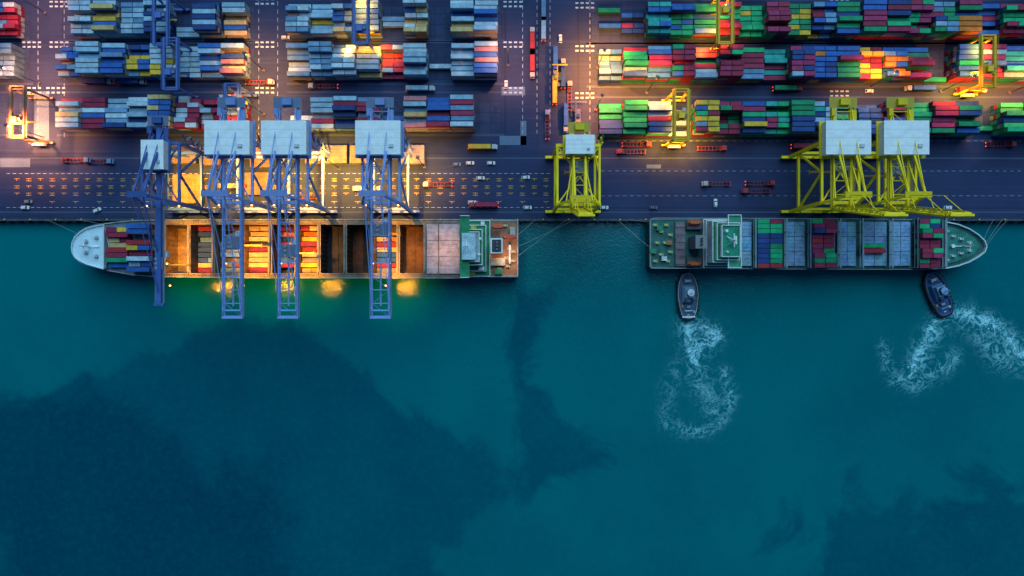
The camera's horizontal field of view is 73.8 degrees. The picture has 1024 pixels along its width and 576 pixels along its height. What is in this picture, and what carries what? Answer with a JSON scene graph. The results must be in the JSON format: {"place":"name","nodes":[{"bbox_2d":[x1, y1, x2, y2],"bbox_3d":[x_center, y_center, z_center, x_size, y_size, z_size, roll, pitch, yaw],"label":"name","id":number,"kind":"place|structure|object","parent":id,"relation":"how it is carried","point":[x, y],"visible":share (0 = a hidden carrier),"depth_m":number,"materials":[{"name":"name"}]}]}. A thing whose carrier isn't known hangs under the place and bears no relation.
{"place":"outdoors","nodes":[
{"label":"outdoors","id":0,"kind":"place"},
{"bbox_2d":[0,87,660,167],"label":"concrete pad pavement","id":1,"kind":"structure","parent":0,"point":[41,116],"depth_m":372.99,"materials":[{"name":"grey concrete"}]},
{"bbox_2d":[3,123,43,137],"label":"mast light","id":2,"kind":"object","parent":1,"relation":"on","point":[5,125],"visible":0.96,"depth_m":356.51,"materials":[{"name":"paint"}]},
{"bbox_2d":[0,222,1023,575],"bbox_3d":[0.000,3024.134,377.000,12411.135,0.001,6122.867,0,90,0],"label":"water","id":3,"kind":"structure","parent":0,"point":[576,398],"depth_m":377.00,"materials":[{"name":"teal liquid"}]},
{"bbox_2d":[71,215,517,277],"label":"container ship","id":4,"kind":"object","parent":3,"relation":"on","point":[464,246],"visible":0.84,"depth_m":364.00,"materials":[{"name":"paint"}]},
{"bbox_2d":[676,271,699,319],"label":"tugboat","id":5,"kind":"object","parent":3,"relation":"on","point":[687,293],"visible":1,"depth_m":374.40,"materials":[{"name":"paint"}]},
{"bbox_2d":[645,215,987,269],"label":"container ship","id":6,"kind":"object","parent":3,"relation":"on","point":[734,242],"visible":1,"depth_m":363.00,"materials":[{"name":"paint"}]},
{"bbox_2d":[921,270,954,317],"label":"tugboat","id":7,"kind":"object","parent":3,"relation":"on","point":[937,292],"visible":1,"depth_m":374.14,"materials":[{"name":"paint"}]},
{"bbox_2d":[0,0,1023,217],"bbox_3d":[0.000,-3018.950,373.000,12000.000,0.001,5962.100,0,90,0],"label":"ground","id":8,"kind":"structure","parent":0,"point":[968,185],"depth_m":373.00,"materials":[{"name":"grey asphalt"}]},
{"bbox_2d":[0,65,39,84],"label":"mast light","id":9,"kind":"object","parent":8,"relation":"on","point":[1,67],"visible":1,"depth_m":360.06,"materials":[{"name":"paint"}]},
{"bbox_2d":[24,200,32,203],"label":"parked car","id":10,"kind":"object","parent":8,"relation":"on","point":[28,201],"visible":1,"depth_m":371.95,"materials":[{"name":"paint"}]},
{"bbox_2d":[7,85,54,145],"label":"rubber tyred gantry crane","id":11,"kind":"object","parent":8,"relation":"on","point":[19,119],"visible":1,"depth_m":353.20,"materials":[{"name":"paint"}]},
{"bbox_2d":[62,157,91,162],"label":"terminal truck","id":12,"kind":"object","parent":8,"relation":"on","point":[86,159],"visible":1,"depth_m":371.60,"materials":[{"name":"paint"}]},
{"bbox_2d":[93,207,101,212],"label":"parked car","id":13,"kind":"object","parent":8,"relation":"on","point":[96,210],"visible":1,"depth_m":372.00,"materials":[{"name":"paint"}]},
{"bbox_2d":[84,159,114,163],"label":"terminal truck","id":14,"kind":"object","parent":8,"relation":"on","point":[108,161],"visible":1,"depth_m":371.62,"materials":[{"name":"paint"}]},
{"bbox_2d":[171,145,198,163],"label":"hatch cover","id":15,"kind":"object","parent":8,"relation":"on","point":[185,160],"visible":0.53,"depth_m":369.57,"materials":[{"name":"metal"}]},
{"bbox_2d":[172,174,203,203],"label":"hatch cover","id":16,"kind":"object","parent":8,"relation":"on","point":[192,181],"visible":0.56,"depth_m":370.82,"materials":[{"name":"metal"}]},
{"bbox_2d":[199,147,220,165],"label":"hatch cover","id":17,"kind":"object","parent":8,"relation":"on","point":[207,162],"visible":0.19,"depth_m":370.82,"materials":[{"name":"metal"}]},
{"bbox_2d":[217,183,246,188],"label":"terminal truck","id":18,"kind":"object","parent":8,"relation":"on","point":[230,185],"visible":0.45,"depth_m":369.08,"materials":[{"name":"paint"}]},
{"bbox_2d":[222,83,257,141],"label":"rubber tyred gantry crane","id":19,"kind":"object","parent":8,"relation":"on","point":[226,86],"visible":0.38,"depth_m":353.60,"materials":[{"name":"paint"}]},
{"bbox_2d":[201,97,285,318],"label":"ship to shore gantry crane","id":20,"kind":"object","parent":8,"relation":"on","point":[231,141],"visible":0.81,"depth_m":328.90,"materials":[{"name":"paint"}]},
{"bbox_2d":[242,51,264,71],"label":"mast light","id":21,"kind":"object","parent":8,"relation":"on","point":[263,70],"visible":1,"depth_m":359.20,"materials":[{"name":"paint"}]},
{"bbox_2d":[245,172,268,194],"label":"hatch cover","id":22,"kind":"object","parent":8,"relation":"on","point":[262,177],"visible":0.57,"depth_m":370.82,"materials":[{"name":"metal"}]},
{"bbox_2d":[250,147,268,167],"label":"hatch cover","id":23,"kind":"object","parent":8,"relation":"on","point":[257,162],"visible":0.2,"depth_m":370.82,"materials":[{"name":"metal"}]},
{"bbox_2d":[245,79,274,84],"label":"terminal truck","id":24,"kind":"object","parent":8,"relation":"on","point":[270,82],"visible":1,"depth_m":371.60,"materials":[{"name":"paint"}]},
{"bbox_2d":[14,178,548,202],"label":"yellow road marking","id":25,"kind":"object","parent":8,"relation":"on","point":[310,187],"visible":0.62,"depth_m":372.98,"materials":[{"name":"paint"}]},
{"bbox_2d":[305,146,321,163],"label":"hatch cover","id":26,"kind":"object","parent":8,"relation":"on","point":[311,161],"visible":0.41,"depth_m":370.82,"materials":[{"name":"metal"}]},
{"bbox_2d":[308,83,337,88],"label":"terminal truck","id":27,"kind":"object","parent":8,"relation":"on","point":[312,86],"visible":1,"depth_m":371.60,"materials":[{"name":"paint"}]},
{"bbox_2d":[323,145,347,163],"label":"hatch cover","id":28,"kind":"object","parent":8,"relation":"on","point":[338,154],"visible":0.76,"depth_m":369.57,"materials":[{"name":"metal"}]},
{"bbox_2d":[350,145,365,163],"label":"hatch cover","id":29,"kind":"object","parent":8,"relation":"on","point":[353,160],"visible":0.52,"depth_m":369.57,"materials":[{"name":"metal"}]},
{"bbox_2d":[353,186,382,191],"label":"terminal truck","id":30,"kind":"object","parent":8,"relation":"on","point":[356,188],"visible":0.48,"depth_m":369.08,"materials":[{"name":"paint"}]},
{"bbox_2d":[355,97,419,318],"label":"ship to shore gantry crane","id":31,"kind":"object","parent":8,"relation":"on","point":[384,140],"visible":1,"depth_m":328.90,"materials":[{"name":"paint"}]},
{"bbox_2d":[401,145,424,164],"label":"hatch cover","id":32,"kind":"object","parent":8,"relation":"on","point":[418,150],"visible":0.69,"depth_m":369.57,"materials":[{"name":"metal"}]},
{"bbox_2d":[406,85,434,91],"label":"terminal truck","id":33,"kind":"object","parent":8,"relation":"on","point":[411,88],"visible":1,"depth_m":369.08,"materials":[{"name":"paint"}]},
{"bbox_2d":[7,0,848,207],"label":"white road marking","id":34,"kind":"object","parent":8,"relation":"on","point":[346,173],"visible":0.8,"depth_m":372.98,"materials":[{"name":"paint"}]},
{"bbox_2d":[423,182,451,186],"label":"terminal truck","id":35,"kind":"object","parent":8,"relation":"on","point":[428,184],"visible":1,"depth_m":371.60,"materials":[{"name":"paint"}]},
{"bbox_2d":[466,161,473,164],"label":"parked car","id":36,"kind":"object","parent":8,"relation":"on","point":[469,162],"visible":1,"depth_m":372.05,"materials":[{"name":"paint"}]},
{"bbox_2d":[477,176,484,179],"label":"parked car","id":37,"kind":"object","parent":8,"relation":"on","point":[480,177],"visible":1,"depth_m":372.04,"materials":[{"name":"paint"}]},
{"bbox_2d":[468,144,496,149],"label":"terminal truck","id":38,"kind":"object","parent":8,"relation":"on","point":[481,146],"visible":1,"depth_m":369.08,"materials":[{"name":"paint"}]},
{"bbox_2d":[469,202,497,206],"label":"terminal truck","id":39,"kind":"object","parent":8,"relation":"on","point":[484,204],"visible":1,"depth_m":369.08,"materials":[{"name":"paint"}]},
{"bbox_2d":[487,161,494,164],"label":"parked car","id":40,"kind":"object","parent":8,"relation":"on","point":[490,162],"visible":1,"depth_m":372.05,"materials":[{"name":"paint"}]},
{"bbox_2d":[504,80,507,88],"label":"parked car","id":41,"kind":"object","parent":8,"relation":"on","point":[505,84],"visible":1,"depth_m":371.97,"materials":[{"name":"paint"}]},
{"bbox_2d":[0,218,1023,222],"bbox_3d":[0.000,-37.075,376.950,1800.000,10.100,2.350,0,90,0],"label":"quay wall","id":42,"kind":"structure","parent":8,"relation":"on","point":[520,220],"depth_m":372.70,"materials":[{"name":"paint"}]},
{"bbox_2d":[0,158,1023,212],"bbox_3d":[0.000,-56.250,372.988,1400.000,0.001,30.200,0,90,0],"label":"crane rail","id":43,"kind":"object","parent":8,"relation":"on","point":[519,212],"visible":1,"depth_m":372.99,"materials":[{"name":"metal"}]},
{"bbox_2d":[126,115,219,305],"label":"ship to shore gantry crane","id":44,"kind":"object","parent":43,"relation":"on","point":[157,154],"visible":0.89,"depth_m":332.30,"materials":[{"name":"paint"}]},
{"bbox_2d":[260,97,337,318],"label":"ship to shore gantry crane","id":45,"kind":"object","parent":43,"relation":"on","point":[283,140],"visible":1,"depth_m":328.90,"materials":[{"name":"paint"}]},
{"bbox_2d":[831,97,974,217],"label":"ship to shore gantry crane","id":46,"kind":"object","parent":43,"relation":"on","point":[902,143],"visible":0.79,"depth_m":323.90,"materials":[{"name":"paint"}]},
{"bbox_2d":[0,0,1023,153],"bbox_3d":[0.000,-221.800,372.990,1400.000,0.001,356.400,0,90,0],"label":"drain channel","id":47,"kind":"object","parent":8,"relation":"on","point":[534,153],"visible":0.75,"depth_m":372.99,"materials":[{"name":"metal"}]},
{"bbox_2d":[530,48,534,78],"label":"terminal truck","id":48,"kind":"object","parent":8,"relation":"on","point":[532,65],"visible":0.99,"depth_m":369.08,"materials":[{"name":"paint"}]},
{"bbox_2d":[530,27,534,54],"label":"terminal truck","id":49,"kind":"object","parent":8,"relation":"on","point":[532,37],"visible":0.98,"depth_m":369.08,"materials":[{"name":"paint"}]},
{"bbox_2d":[541,16,545,40],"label":"terminal truck","id":50,"kind":"object","parent":8,"relation":"on","point":[543,28],"visible":0.98,"depth_m":369.08,"materials":[{"name":"paint"}]},
{"bbox_2d":[541,0,545,15],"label":"terminal truck","id":51,"kind":"object","parent":8,"relation":"on","point":[543,7],"visible":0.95,"depth_m":369.08,"materials":[{"name":"paint"}]},
{"bbox_2d":[545,110,549,138],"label":"terminal truck","id":52,"kind":"object","parent":8,"relation":"on","point":[547,113],"visible":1,"depth_m":371.60,"materials":[{"name":"paint"}]},
{"bbox_2d":[552,75,556,104],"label":"terminal truck","id":53,"kind":"object","parent":8,"relation":"on","point":[554,91],"visible":1,"depth_m":369.08,"materials":[{"name":"paint"}]},
{"bbox_2d":[553,46,557,74],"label":"terminal truck","id":54,"kind":"object","parent":8,"relation":"on","point":[555,54],"visible":0.9,"depth_m":369.08,"materials":[{"name":"paint"}]},
{"bbox_2d":[552,64,567,86],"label":"reach stacker","id":55,"kind":"object","parent":8,"relation":"on","point":[558,79],"visible":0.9,"depth_m":368.92,"materials":[{"name":"paint"}]},
{"bbox_2d":[561,59,565,87],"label":"terminal truck","id":56,"kind":"object","parent":8,"relation":"on","point":[563,76],"visible":0.84,"depth_m":369.08,"materials":[{"name":"paint"}]},
{"bbox_2d":[563,103,567,132],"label":"terminal truck","id":57,"kind":"object","parent":8,"relation":"on","point":[565,122],"visible":0.99,"depth_m":369.08,"materials":[{"name":"paint"}]},
{"bbox_2d":[567,81,571,110],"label":"terminal truck","id":58,"kind":"object","parent":8,"relation":"on","point":[569,86],"visible":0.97,"depth_m":371.60,"materials":[{"name":"paint"}]},
{"bbox_2d":[545,122,603,217],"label":"ship to shore gantry crane","id":59,"kind":"object","parent":8,"relation":"on","point":[584,147],"visible":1,"depth_m":336.90,"materials":[{"name":"paint"}]},
{"bbox_2d":[570,101,585,121],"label":"reach stacker","id":60,"kind":"object","parent":8,"relation":"on","point":[577,112],"visible":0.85,"depth_m":369.75,"materials":[{"name":"paint"}]},
{"bbox_2d":[616,149,645,153],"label":"terminal truck","id":61,"kind":"object","parent":8,"relation":"on","point":[619,151],"visible":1,"depth_m":371.60,"materials":[{"name":"paint"}]},
{"bbox_2d":[622,142,651,146],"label":"terminal truck","id":62,"kind":"object","parent":8,"relation":"on","point":[646,144],"visible":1,"depth_m":371.60,"materials":[{"name":"paint"}]},
{"bbox_2d":[645,75,658,93],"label":"mast light","id":63,"kind":"object","parent":8,"relation":"on","point":[656,77],"visible":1,"depth_m":356.79,"materials":[{"name":"paint"}]},
{"bbox_2d":[661,88,690,148],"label":"rubber tyred gantry crane","id":64,"kind":"object","parent":8,"relation":"on","point":[684,114],"visible":0.94,"depth_m":353.60,"materials":[{"name":"paint"}]},
{"bbox_2d":[697,145,726,150],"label":"terminal truck","id":65,"kind":"object","parent":8,"relation":"on","point":[722,148],"visible":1,"depth_m":371.60,"materials":[{"name":"paint"}]},
{"bbox_2d":[701,181,730,185],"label":"terminal truck","id":66,"kind":"object","parent":8,"relation":"on","point":[705,183],"visible":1,"depth_m":371.60,"materials":[{"name":"paint"}]},
{"bbox_2d":[741,188,769,193],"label":"terminal truck","id":67,"kind":"object","parent":8,"relation":"on","point":[746,190],"visible":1,"depth_m":371.62,"materials":[{"name":"paint"}]},
{"bbox_2d":[745,180,774,185],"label":"terminal truck","id":68,"kind":"object","parent":8,"relation":"on","point":[771,182],"visible":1,"depth_m":371.60,"materials":[{"name":"paint"}]},
{"bbox_2d":[773,85,802,91],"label":"terminal truck","id":69,"kind":"object","parent":8,"relation":"on","point":[790,88],"visible":1,"depth_m":369.08,"materials":[{"name":"paint"}]},
{"bbox_2d":[791,143,818,148],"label":"terminal truck","id":70,"kind":"object","parent":8,"relation":"on","point":[798,145],"visible":0.55,"depth_m":369.08,"materials":[{"name":"paint"}]},
{"bbox_2d":[781,97,907,217],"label":"ship to shore gantry crane","id":71,"kind":"object","parent":8,"relation":"on","point":[843,144],"visible":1,"depth_m":326.76,"materials":[{"name":"paint"}]},
{"bbox_2d":[865,89,873,92],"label":"parked car","id":72,"kind":"object","parent":8,"relation":"on","point":[869,90],"visible":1,"depth_m":372.05,"materials":[{"name":"paint"}]},
{"bbox_2d":[904,85,936,91],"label":"terminal truck","id":73,"kind":"object","parent":8,"relation":"on","point":[926,88],"visible":1,"depth_m":369.08,"materials":[{"name":"paint"}]},
{"bbox_2d":[939,74,976,92],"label":"mast light","id":74,"kind":"object","parent":8,"relation":"on","point":[974,75],"visible":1,"depth_m":357.33,"materials":[{"name":"paint"}]},
{"bbox_2d":[956,87,986,93],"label":"terminal truck","id":75,"kind":"object","parent":8,"relation":"on","point":[959,89],"visible":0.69,"depth_m":369.08,"materials":[{"name":"paint"}]},
{"bbox_2d":[985,142,1016,146],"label":"terminal truck","id":76,"kind":"object","parent":8,"relation":"on","point":[1010,144],"visible":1,"depth_m":371.60,"materials":[{"name":"paint"}]},
{"bbox_2d":[0,7,1023,137],"bbox_3d":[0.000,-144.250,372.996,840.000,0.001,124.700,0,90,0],"label":"container yard pavement","id":77,"kind":"structure","parent":0,"point":[487,116],"depth_m":373.00,"materials":[{"name":"grey asphalt"}]},
{"bbox_2d":[0,2,24,38],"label":"shipping container stack","id":78,"kind":"object","parent":77,"relation":"on","point":[12,19],"visible":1,"depth_m":367.87,"materials":[{"name":"paint"}]},
{"bbox_2d":[0,43,24,79],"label":"shipping container stack","id":79,"kind":"object","parent":77,"relation":"on","point":[12,57],"visible":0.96,"depth_m":365.29,"materials":[{"name":"paint"}]},
{"bbox_2d":[55,94,250,131],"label":"shipping container stack","id":80,"kind":"object","parent":77,"relation":"on","point":[93,114],"visible":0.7,"depth_m":365.27,"materials":[{"name":"paint"}]},
{"bbox_2d":[55,41,251,79],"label":"shipping container stack","id":81,"kind":"object","parent":77,"relation":"on","point":[80,60],"visible":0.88,"depth_m":363.02,"materials":[{"name":"paint"}]},
{"bbox_2d":[67,0,250,38],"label":"shipping container stack","id":82,"kind":"object","parent":77,"relation":"on","point":[103,18],"visible":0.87,"depth_m":365.27,"materials":[{"name":"paint"}]},
{"bbox_2d":[151,0,189,52],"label":"rubber tyred gantry crane","id":83,"kind":"object","parent":77,"relation":"on","point":[164,15],"visible":0.81,"depth_m":353.60,"materials":[{"name":"paint"}]},
{"bbox_2d":[160,37,199,98],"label":"rubber tyred gantry crane","id":84,"kind":"object","parent":77,"relation":"on","point":[168,72],"visible":0.84,"depth_m":353.60,"materials":[{"name":"paint"}]},
{"bbox_2d":[351,0,373,48],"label":"rubber tyred gantry crane","id":85,"kind":"object","parent":77,"relation":"on","point":[364,28],"visible":0.59,"depth_m":352.90,"materials":[{"name":"paint"}]},
{"bbox_2d":[290,95,474,131],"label":"shipping container stack","id":86,"kind":"object","parent":77,"relation":"on","point":[455,113],"visible":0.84,"depth_m":362.67,"materials":[{"name":"paint"}]},
{"bbox_2d":[285,0,497,38],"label":"shipping container stack","id":87,"kind":"object","parent":77,"relation":"on","point":[325,21],"visible":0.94,"depth_m":363.62,"materials":[{"name":"paint"}]},
{"bbox_2d":[286,41,497,79],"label":"shipping container stack","id":88,"kind":"object","parent":77,"relation":"on","point":[329,60],"visible":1,"depth_m":363.52,"materials":[{"name":"paint"}]},
{"bbox_2d":[710,0,734,49],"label":"rubber tyred gantry crane","id":89,"kind":"object","parent":77,"relation":"on","point":[727,9],"visible":0.69,"depth_m":352.90,"materials":[{"name":"paint"}]},
{"bbox_2d":[597,0,1023,39],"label":"shipping container stack","id":90,"kind":"object","parent":77,"relation":"on","point":[911,20],"visible":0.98,"depth_m":363.31,"materials":[{"name":"paint"}]},
{"bbox_2d":[597,100,1023,136],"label":"shipping container stack","id":91,"kind":"object","parent":77,"relation":"on","point":[709,118],"visible":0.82,"depth_m":362.67,"materials":[{"name":"paint"}]},
{"bbox_2d":[598,44,1023,82],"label":"shipping container stack","id":92,"kind":"object","parent":77,"relation":"on","point":[692,63],"visible":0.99,"depth_m":362.67,"materials":[{"name":"paint"}]},
{"bbox_2d":[952,34,998,97],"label":"rubber tyred gantry crane","id":93,"kind":"object","parent":77,"relation":"on","point":[990,67],"visible":0.84,"depth_m":353.60,"materials":[{"name":"paint"}]},
{"bbox_2d":[0,0,1023,141],"bbox_3d":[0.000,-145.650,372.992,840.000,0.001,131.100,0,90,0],"label":"gantry runway pavement","id":94,"kind":"structure","parent":0,"point":[665,86],"depth_m":372.99,"materials":[{"name":"concrete"}]},
{"bbox_2d":[82,78,114,84],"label":"terminal truck","id":95,"kind":"object","parent":94,"relation":"on","point":[91,81],"visible":1,"depth_m":369.08,"materials":[{"name":"paint"}]},
{"bbox_2d":[115,78,146,84],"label":"terminal truck","id":96,"kind":"object","parent":94,"relation":"on","point":[125,81],"visible":1,"depth_m":369.08,"materials":[{"name":"paint"}]},
{"bbox_2d":[867,69,898,88],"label":"mast light","id":97,"kind":"object","parent":94,"relation":"on","point":[896,71],"visible":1,"depth_m":357.37,"materials":[{"name":"paint"}]}
]}

